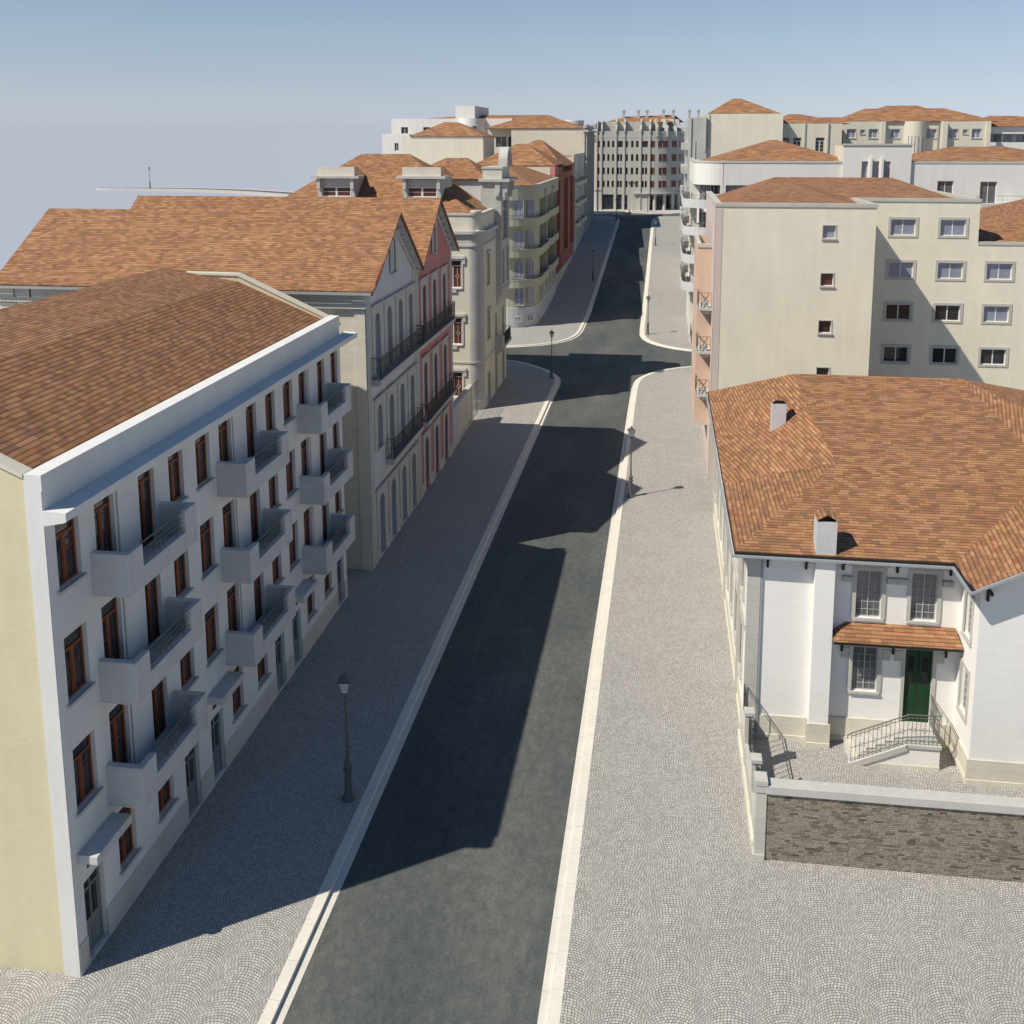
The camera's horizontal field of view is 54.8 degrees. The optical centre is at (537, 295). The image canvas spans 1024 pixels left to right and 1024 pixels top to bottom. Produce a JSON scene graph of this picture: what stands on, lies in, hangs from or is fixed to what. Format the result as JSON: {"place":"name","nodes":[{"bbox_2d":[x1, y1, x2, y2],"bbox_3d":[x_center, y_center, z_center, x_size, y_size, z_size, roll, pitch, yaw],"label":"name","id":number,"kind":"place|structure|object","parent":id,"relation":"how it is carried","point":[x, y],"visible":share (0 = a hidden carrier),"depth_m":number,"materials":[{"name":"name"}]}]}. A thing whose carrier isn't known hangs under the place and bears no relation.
{"place":"outdoors","nodes":[
{"label":"outdoors","id":0,"kind":"place"},
{"bbox_2d":[97,187,294,196],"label":"hill street","id":1,"kind":"structure","parent":0,"point":[208,190],"depth_m":206.68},
{"bbox_2d":[0,361,554,1023],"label":"pavement","id":2,"kind":"structure","parent":0,"point":[208,927],"depth_m":33.07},
{"bbox_2d":[0,268,356,976],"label":"apartment block","id":3,"kind":"structure","parent":2,"relation":"on","point":[176,520],"depth_m":29.95,"materials":[{"name":"white paint"}]},
{"bbox_2d":[55,518,87,595],"bbox_3d":[-12.029,6.512,25.229,0.300,1.860,1.170,1,9,7],"label":"window","id":4,"kind":"structure","parent":3,"relation":"in","point":[64,533],"depth_m":25.35,"materials":[{"name":"red wood"}]},
{"bbox_2d":[64,625,95,708],"bbox_3d":[-12.029,9.564,25.710,0.300,1.860,1.170,1,9,7],"label":"window","id":5,"kind":"structure","parent":3,"relation":"in","point":[73,643],"depth_m":25.82,"materials":[{"name":"red wood"}]},
{"bbox_2d":[73,733,103,817],"bbox_3d":[-12.029,12.616,26.191,0.300,1.860,1.170,1,9,7],"label":"window","id":6,"kind":"structure","parent":3,"relation":"in","point":[82,755],"depth_m":26.32,"materials":[{"name":"red wood"}]},
{"bbox_2d":[83,865,103,952],"bbox_3d":[-12.146,16.653,26.817,0.070,2.310,0.920,1,9,7],"label":"door","id":7,"kind":"structure","parent":3,"relation":"in","point":[92,889],"depth_m":26.95,"materials":[{"name":"grey paint"}]},
{"bbox_2d":[94,495,112,550],"bbox_3d":[-11.930,6.537,26.935,0.070,2.440,0.950,1,9,7],"label":"balcony door","id":8,"kind":"structure","parent":3,"relation":"in","point":[101,508],"depth_m":27.05,"materials":[{"name":"red wood"}]},
{"bbox_2d":[101,597,119,658],"bbox_3d":[-11.930,9.589,27.416,0.070,2.440,0.950,1,9,7],"label":"balcony door","id":9,"kind":"structure","parent":3,"relation":"in","point":[109,618],"depth_m":27.52,"materials":[{"name":"red wood"}]},
{"bbox_2d":[109,704,127,762],"bbox_3d":[-11.930,12.641,27.897,0.070,2.440,0.950,1,9,7],"label":"balcony door","id":10,"kind":"structure","parent":3,"relation":"in","point":[117,731],"depth_m":28.01,"materials":[{"name":"red wood"}]},
{"bbox_2d":[118,807,142,876],"bbox_3d":[-11.816,15.414,28.319,0.300,1.870,1.090,1,9,7],"label":"window","id":11,"kind":"structure","parent":3,"relation":"in","point":[126,840],"depth_m":28.49,"materials":[{"name":"red wood"}]},
{"bbox_2d":[137,470,153,547],"bbox_3d":[-11.649,6.196,29.095,0.070,2.440,0.900,1,9,7],"label":"balcony door","id":12,"kind":"structure","parent":3,"relation":"in","point":[144,490],"depth_m":29.24,"materials":[{"name":"red wood"}]},
{"bbox_2d":[145,577,159,645],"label":"balcony door","id":13,"kind":"structure","parent":3,"relation":"in","point":[151,598],"depth_m":29.76,"materials":[{"name":"red wood"}]},
{"bbox_2d":[152,679,165,739],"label":"balcony door","id":14,"kind":"structure","parent":3,"relation":"in","point":[157,693],"depth_m":30.27,"materials":[{"name":"red wood"}]},
{"bbox_2d":[158,778,178,823],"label":"window","id":15,"kind":"structure","parent":3,"relation":"in","point":[164,795],"depth_m":30.68,"materials":[{"name":"red wood"}]},
{"bbox_2d":[168,451,188,501],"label":"window","id":16,"kind":"structure","parent":3,"relation":"in","point":[173,460],"depth_m":30.98,"materials":[{"name":"red wood"}]},
{"bbox_2d":[174,553,194,597],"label":"window","id":17,"kind":"structure","parent":3,"relation":"in","point":[179,564],"depth_m":31.49,"materials":[{"name":"red wood"}]},
{"bbox_2d":[180,650,199,689],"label":"window","id":18,"kind":"structure","parent":3,"relation":"in","point":[185,663],"depth_m":31.96,"materials":[{"name":"red wood"}]},
{"bbox_2d":[185,746,197,812],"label":"door","id":19,"kind":"structure","parent":3,"relation":"in","point":[190,760],"depth_m":32.51,"materials":[{"name":"grey paint"}]},
{"bbox_2d":[195,434,214,491],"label":"window","id":20,"kind":"structure","parent":3,"relation":"in","point":[200,444],"depth_m":32.71,"materials":[{"name":"red wood"}]},
{"bbox_2d":[200,518,219,580],"bbox_3d":[-11.080,8.411,33.029,0.300,1.860,1.170,1,9,7],"label":"window","id":21,"kind":"structure","parent":3,"relation":"in","point":[205,537],"depth_m":33.20,"materials":[{"name":"red wood"}]},
{"bbox_2d":[205,606,223,667],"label":"window","id":22,"kind":"structure","parent":3,"relation":"in","point":[210,628],"depth_m":33.68,"materials":[{"name":"red wood"}]},
{"bbox_2d":[211,711,221,776],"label":"door","id":23,"kind":"structure","parent":3,"relation":"in","point":[215,722],"depth_m":34.32,"materials":[{"name":"grey paint"}]},
{"bbox_2d":[218,420,228,460],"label":"balcony door","id":24,"kind":"structure","parent":3,"relation":"in","point":[222,428],"depth_m":34.42,"materials":[{"name":"red wood"}]},
{"bbox_2d":[222,501,232,546],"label":"balcony door","id":25,"kind":"structure","parent":3,"relation":"in","point":[227,517],"depth_m":34.87,"materials":[{"name":"red wood"}]},
{"bbox_2d":[227,584,236,630],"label":"balcony door","id":26,"kind":"structure","parent":3,"relation":"in","point":[231,596],"depth_m":35.39,"materials":[{"name":"red wood"}]},
{"bbox_2d":[232,666,247,723],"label":"window","id":27,"kind":"structure","parent":3,"relation":"in","point":[236,695],"depth_m":35.89,"materials":[{"name":"red wood"}]},
{"bbox_2d":[245,404,254,457],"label":"balcony door","id":28,"kind":"structure","parent":3,"relation":"in","point":[249,411],"depth_m":36.63,"materials":[{"name":"red wood"}]},
{"bbox_2d":[250,491,258,542],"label":"balcony door","id":29,"kind":"structure","parent":3,"relation":"in","point":[253,498],"depth_m":37.15,"materials":[{"name":"red wood"}]},
{"bbox_2d":[254,575,261,621],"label":"balcony door","id":30,"kind":"structure","parent":3,"relation":"in","point":[257,584],"depth_m":37.63,"materials":[{"name":"red wood"}]},
{"bbox_2d":[265,392,278,430],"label":"window","id":31,"kind":"structure","parent":3,"relation":"in","point":[268,405],"depth_m":38.34,"materials":[{"name":"red wood"}]},
{"bbox_2d":[275,635,282,687],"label":"door","id":32,"kind":"structure","parent":3,"relation":"in","point":[278,646],"depth_m":39.89,"materials":[{"name":"grey paint"}]},
{"bbox_2d":[283,381,296,426],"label":"window","id":33,"kind":"structure","parent":3,"relation":"in","point":[286,401],"depth_m":40.11,"materials":[{"name":"red wood"}]},
{"bbox_2d":[286,450,298,500],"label":"window","id":34,"kind":"structure","parent":3,"relation":"in","point":[289,475],"depth_m":40.62,"materials":[{"name":"red wood"}]},
{"bbox_2d":[292,611,298,662],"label":"door","id":35,"kind":"structure","parent":3,"relation":"in","point":[295,620],"depth_m":41.68,"materials":[{"name":"grey paint"}]},
{"bbox_2d":[0,208,423,570],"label":"gabled house","id":36,"kind":"structure","parent":2,"relation":"on","point":[345,266],"depth_m":51.89,"materials":[{"name":"grey paint"}]},
{"bbox_2d":[371,299,384,377],"bbox_3d":[-8.333,2.194,50.922,0.470,3.770,2.040,1,9,7],"label":"balcony door","id":37,"kind":"structure","parent":36,"relation":"in","point":[377,307],"depth_m":50.62,"materials":[{"name":"grey paint"}]},
{"bbox_2d":[373,389,386,451],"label":"window","id":38,"kind":"structure","parent":36,"relation":"in","point":[380,399],"depth_m":51.46,"materials":[{"name":"grey paint"}]},
{"bbox_2d":[376,477,388,558],"bbox_3d":[-8.333,11.811,52.437,0.470,3.900,2.040,1,9,7],"label":"door frame","id":39,"kind":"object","parent":36,"relation":"in","point":[382,488],"depth_m":52.12,"materials":[{"name":"grey paint"}]},
{"bbox_2d":[383,293,396,367],"bbox_3d":[-7.917,1.854,53.085,0.200,3.770,2.040,1,9,7],"label":"balcony door","id":40,"kind":"structure","parent":36,"relation":"in","point":[389,301],"depth_m":52.71,"materials":[{"name":"grey paint"}]},
{"bbox_2d":[386,379,397,456],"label":"balcony door","id":41,"kind":"structure","parent":36,"relation":"in","point":[391,389],"depth_m":53.45,"materials":[{"name":"grey paint"}]},
{"bbox_2d":[388,464,399,542],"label":"door","id":42,"kind":"structure","parent":36,"relation":"in","point":[394,473],"depth_m":54.37,"materials":[{"name":"grey paint"}]},
{"bbox_2d":[390,229,398,274],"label":"window","id":43,"kind":"structure","parent":36,"relation":"in","point":[392,271],"depth_m":53.70,"materials":[{"name":"grey paint"}]},
{"bbox_2d":[395,287,406,358],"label":"balcony door","id":44,"kind":"structure","parent":36,"relation":"in","point":[400,295],"depth_m":55.02,"materials":[{"name":"grey paint"}]},
{"bbox_2d":[397,370,408,441],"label":"balcony door","id":45,"kind":"structure","parent":36,"relation":"in","point":[402,380],"depth_m":55.71,"materials":[{"name":"grey paint"}]},
{"bbox_2d":[399,451,410,526],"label":"door","id":46,"kind":"structure","parent":36,"relation":"in","point":[404,461],"depth_m":56.56,"materials":[{"name":"grey paint"}]},
{"bbox_2d":[405,281,416,350],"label":"balcony door","id":47,"kind":"structure","parent":36,"relation":"in","point":[410,289],"depth_m":57.22,"materials":[{"name":"grey paint"}]},
{"bbox_2d":[407,362,417,429],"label":"balcony door","id":48,"kind":"structure","parent":36,"relation":"in","point":[412,370],"depth_m":57.85,"materials":[{"name":"grey paint"}]},
{"bbox_2d":[409,440,419,512],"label":"door","id":49,"kind":"structure","parent":36,"relation":"in","point":[414,449],"depth_m":58.89,"materials":[{"name":"grey paint"}]},
{"bbox_2d":[130,196,459,500],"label":"gabled house","id":50,"kind":"structure","parent":2,"relation":"on","point":[427,221],"depth_m":63.28,"materials":[{"name":"pink paint"}]},
{"bbox_2d":[420,274,429,336],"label":"balcony door","id":51,"kind":"structure","parent":50,"relation":"in","point":[424,280],"depth_m":60.31,"materials":[{"name":"grey paint"}]},
{"bbox_2d":[421,350,430,416],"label":"balcony door","id":52,"kind":"structure","parent":50,"relation":"in","point":[425,358],"depth_m":61.19,"materials":[{"name":"grey paint"}]},
{"bbox_2d":[423,424,432,492],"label":"door","id":53,"kind":"structure","parent":50,"relation":"in","point":[427,434],"depth_m":61.96,"materials":[{"name":"grey paint"}]},
{"bbox_2d":[430,268,439,330],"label":"balcony door","id":54,"kind":"structure","parent":50,"relation":"in","point":[434,274],"depth_m":63.10,"materials":[{"name":"grey paint"}]},
{"bbox_2d":[431,341,440,404],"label":"balcony door","id":55,"kind":"structure","parent":50,"relation":"in","point":[435,349],"depth_m":63.83,"materials":[{"name":"grey paint"}]},
{"bbox_2d":[433,413,441,478],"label":"door","id":56,"kind":"structure","parent":50,"relation":"in","point":[436,422],"depth_m":64.57,"materials":[{"name":"grey paint"}]},
{"bbox_2d":[440,263,448,322],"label":"balcony door","id":57,"kind":"structure","parent":50,"relation":"in","point":[443,270],"depth_m":65.73,"materials":[{"name":"grey paint"}]},
{"bbox_2d":[441,333,449,387],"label":"balcony door","id":58,"kind":"structure","parent":50,"relation":"in","point":[444,342],"depth_m":66.75,"materials":[{"name":"grey paint"}]},
{"bbox_2d":[442,402,450,463],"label":"door","id":59,"kind":"structure","parent":50,"relation":"in","point":[445,411],"depth_m":67.71,"materials":[{"name":"grey paint"}]},
{"bbox_2d":[337,672,355,802],"bbox_3d":[-6.363,14.649,32.885,0.480,4.580,0.473,0,9,-1],"label":"street lamp","id":60,"kind":"object","parent":2,"relation":"on","point":[344,681],"visible":1,"depth_m":32.93,"materials":[{"name":"metal"}]},
{"bbox_2d":[286,147,517,410],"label":"corner house","id":61,"kind":"structure","parent":2,"relation":"on","point":[473,196],"depth_m":81.56,"materials":[{"name":"beige paint"}]},
{"bbox_2d":[452,258,463,289],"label":"window","id":62,"kind":"structure","parent":61,"relation":"in","point":[457,266],"depth_m":79.49,"materials":[{"name":"brown glass"}]},
{"bbox_2d":[453,315,463,345],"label":"window","id":63,"kind":"structure","parent":61,"relation":"in","point":[458,326],"depth_m":80.24,"materials":[{"name":"brown glass"}]},
{"bbox_2d":[258,360,557,1023],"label":"kerb","id":64,"kind":"structure","parent":2,"relation":"attached to","point":[274,1002],"depth_m":33.94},
{"bbox_2d":[454,384,472,448],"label":"garden wall","id":65,"kind":"structure","parent":2,"relation":"on","point":[463,410],"depth_m":74.24,"materials":[{"name":"beige paint"}]},
{"bbox_2d":[283,207,691,1023],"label":"road","id":66,"kind":"structure","parent":0,"point":[443,909],"depth_m":35.68,"materials":[{"name":"grey asphalt"}]},
{"bbox_2d":[272,369,560,1023],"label":"gutter","id":67,"kind":"object","parent":66,"relation":"on","point":[281,1014],"visible":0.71,"depth_m":34.00,"materials":[{"name":"stone"}]},
{"bbox_2d":[506,216,618,346],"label":"kerb","id":68,"kind":"structure","parent":66,"relation":"on","point":[589,306],"depth_m":129.19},
{"bbox_2d":[506,220,619,347],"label":"gutter","id":69,"kind":"object","parent":66,"relation":"on","point":[585,323],"visible":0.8,"depth_m":134.19,"materials":[{"name":"stone"}]},
{"bbox_2d":[537,374,645,1023],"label":"gutter","id":70,"kind":"object","parent":66,"relation":"on","point":[548,975],"visible":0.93,"depth_m":33.92,"materials":[{"name":"stone"}]},
{"bbox_2d":[642,216,691,350],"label":"kerb","id":71,"kind":"structure","parent":66,"relation":"on","point":[644,318],"depth_m":130.02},
{"bbox_2d":[0,0,1023,270],"label":"sky","id":72,"kind":"structure","parent":0,"point":[248,94],"materials":[{"name":"blue"}]},
{"bbox_2d":[506,216,616,344],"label":"pavement","id":73,"kind":"structure","parent":0,"point":[563,316],"depth_m":138.72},
{"bbox_2d":[506,165,558,327],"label":"rounded apartment block","id":74,"kind":"structure","parent":73,"relation":"on","point":[533,239],"depth_m":116.88,"materials":[{"name":"grey paint"}]},
{"bbox_2d":[596,109,700,209],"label":"corner apartment block","id":75,"kind":"structure","parent":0,"point":[645,153],"depth_m":228.74,"materials":[{"name":"white paint"}]},
{"bbox_2d":[645,216,691,348],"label":"pavement","id":76,"kind":"structure","parent":0,"point":[666,317],"depth_m":138.72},
{"bbox_2d":[679,99,849,264],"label":"apartment block","id":77,"kind":"structure","parent":76,"relation":"on","point":[732,125],"depth_m":136.05,"materials":[{"name":"paint"}]},
{"bbox_2d":[679,140,1023,340],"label":"rounded apartment block","id":78,"kind":"structure","parent":76,"relation":"on","point":[990,176],"depth_m":101.84,"materials":[{"name":"paint"}]},
{"bbox_2d":[980,182,996,202],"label":"balcony door","id":79,"kind":"structure","parent":78,"relation":"in","point":[987,189],"depth_m":99.83,"materials":[{"name":"grey glass"}]},
{"bbox_2d":[984,116,1023,149],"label":"apartment block","id":80,"kind":"structure","parent":76,"relation":"on","point":[1007,131],"depth_m":143.08,"materials":[{"name":"paint"}]},
{"bbox_2d":[560,367,1023,1023],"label":"pavement","id":81,"kind":"structure","parent":0,"point":[688,909],"depth_m":29.70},
{"bbox_2d":[547,366,690,1023],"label":"kerb","id":82,"kind":"structure","parent":81,"relation":"attached to","point":[556,998],"depth_m":33.88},
{"bbox_2d":[737,684,761,845],"bbox_3d":[7.230,15.619,33.541,0.380,2.700,6.020,1,9,7],"label":"street fence","id":83,"kind":"object","parent":81,"relation":"on","point":[750,760],"visible":0.83,"depth_m":33.61,"materials":[{"name":"stone"}]},
{"bbox_2d":[691,177,1023,481],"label":"apartment block","id":84,"kind":"structure","parent":81,"relation":"on","point":[860,276],"depth_m":65.95,"materials":[{"name":"paint"}]},
{"bbox_2d":[880,344,910,364],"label":"window","id":85,"kind":"structure","parent":84,"relation":"in","point":[890,353],"depth_m":67.96,"materials":[{"name":"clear glass"}]},
{"bbox_2d":[883,302,913,321],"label":"window","id":86,"kind":"structure","parent":84,"relation":"in","point":[898,311],"depth_m":67.50,"materials":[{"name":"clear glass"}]},
{"bbox_2d":[885,259,915,279],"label":"window","id":87,"kind":"structure","parent":84,"relation":"in","point":[895,269],"depth_m":67.06,"materials":[{"name":"stone"}]},
{"bbox_2d":[888,217,918,237],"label":"window","id":88,"kind":"structure","parent":84,"relation":"in","point":[897,226],"depth_m":66.60,"materials":[{"name":"stone"}]},
{"bbox_2d":[929,345,959,365],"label":"window","id":89,"kind":"structure","parent":84,"relation":"in","point":[939,355],"depth_m":67.55,"materials":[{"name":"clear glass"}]},
{"bbox_2d":[932,303,962,322],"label":"window","id":90,"kind":"structure","parent":84,"relation":"in","point":[943,312],"depth_m":67.10,"materials":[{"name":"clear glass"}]},
{"bbox_2d":[935,260,965,280],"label":"window","id":91,"kind":"structure","parent":84,"relation":"in","point":[952,269],"depth_m":66.65,"materials":[{"name":"stone"}]},
{"bbox_2d":[937,217,968,237],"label":"window","id":92,"kind":"structure","parent":84,"relation":"in","point":[948,227],"depth_m":66.19,"materials":[{"name":"stone"}]},
{"bbox_2d":[977,346,1008,366],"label":"window","id":93,"kind":"structure","parent":84,"relation":"in","point":[986,355],"depth_m":67.17,"materials":[{"name":"clear glass"}]},
{"bbox_2d":[980,304,1011,323],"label":"window","id":94,"kind":"structure","parent":84,"relation":"in","point":[990,313],"depth_m":66.70,"materials":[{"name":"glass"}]},
{"bbox_2d":[983,261,1015,281],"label":"window","id":95,"kind":"structure","parent":84,"relation":"in","point":[993,270],"depth_m":66.24,"materials":[{"name":"stone"}]},
{"bbox_2d":[705,374,1023,788],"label":"villa","id":96,"kind":"object","parent":81,"relation":"on","point":[869,532],"visible":1,"depth_m":36.10,"materials":[{"name":"white paint"}]},
{"bbox_2d":[737,606,743,682],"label":"window","id":97,"kind":"structure","parent":96,"relation":"in","point":[741,629],"depth_m":38.09,"materials":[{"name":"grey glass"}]},
{"bbox_2d":[847,645,882,695],"bbox_3d":[11.914,13.562,35.967,1.180,1.992,0.240,1,9,7],"label":"window","id":98,"kind":"structure","parent":96,"relation":"in","point":[863,670],"depth_m":36.02,"materials":[{"name":"grey stone"}]},
{"bbox_2d":[850,566,887,621],"bbox_3d":[11.914,10.707,35.517,1.180,2.052,0.240,1,9,7],"label":"window","id":99,"kind":"structure","parent":96,"relation":"in","point":[868,583],"depth_m":35.56,"materials":[{"name":"grey stone"}]},
{"bbox_2d":[898,649,936,723],"bbox_3d":[13.782,14.093,35.834,1.200,3.000,0.190,1,9,7],"label":"door","id":100,"kind":"structure","parent":96,"relation":"in","point":[917,668],"depth_m":35.86,"materials":[{"name":"green paint"}]},
{"bbox_2d":[905,569,942,624],"bbox_3d":[13.808,10.745,35.277,1.180,2.052,0.240,1,9,7],"label":"window","id":101,"kind":"structure","parent":96,"relation":"in","point":[922,592],"depth_m":35.31,"materials":[{"name":"grey stone"}]},
{"bbox_2d":[956,656,970,723],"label":"window","id":102,"kind":"structure","parent":96,"relation":"in","point":[967,672],"depth_m":34.76,"materials":[{"name":"grey stone"}]},
{"bbox_2d":[960,590,974,646],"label":"window","id":103,"kind":"structure","parent":96,"relation":"in","point":[972,599],"depth_m":34.43,"materials":[{"name":"grey stone"}]},
{"bbox_2d":[751,771,1023,882],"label":"boundary wall","id":104,"kind":"structure","parent":81,"relation":"on","point":[968,835],"depth_m":29.74,"materials":[{"name":"stone"}]},
{"bbox_3d":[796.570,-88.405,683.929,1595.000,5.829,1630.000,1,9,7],"label":"ground","id":105,"kind":"structure","parent":0,"visible":0},
{"bbox_2d":[402,122,495,164],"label":"house","id":106,"kind":"structure","parent":105,"relation":"on","point":[436,143],"depth_m":166.79,"materials":[{"name":"beige paint"}]},
{"bbox_2d":[382,106,557,153],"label":"modern building","id":107,"kind":"structure","parent":105,"relation":"on","point":[478,118],"depth_m":196.61,"materials":[{"name":"white paint"}]},
{"bbox_2d":[477,140,574,287],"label":"terrace house","id":108,"kind":"structure","parent":105,"relation":"on","point":[542,156],"depth_m":146.82,"materials":[{"name":"paint"}]},
{"bbox_2d":[484,116,596,232],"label":"apartment block","id":109,"kind":"structure","parent":105,"relation":"on","point":[567,137],"depth_m":188.59,"materials":[{"name":"beige paint"}]},
{"bbox_2d":[564,153,586,252],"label":"terrace house","id":110,"kind":"structure","parent":105,"relation":"on","point":[578,159],"depth_m":175.63,"materials":[{"name":"grey paint"}]},
{"bbox_2d":[819,106,997,153],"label":"housing complex","id":111,"kind":"structure","parent":105,"relation":"on","point":[921,129],"depth_m":142.92,"materials":[{"name":"beige paint"}]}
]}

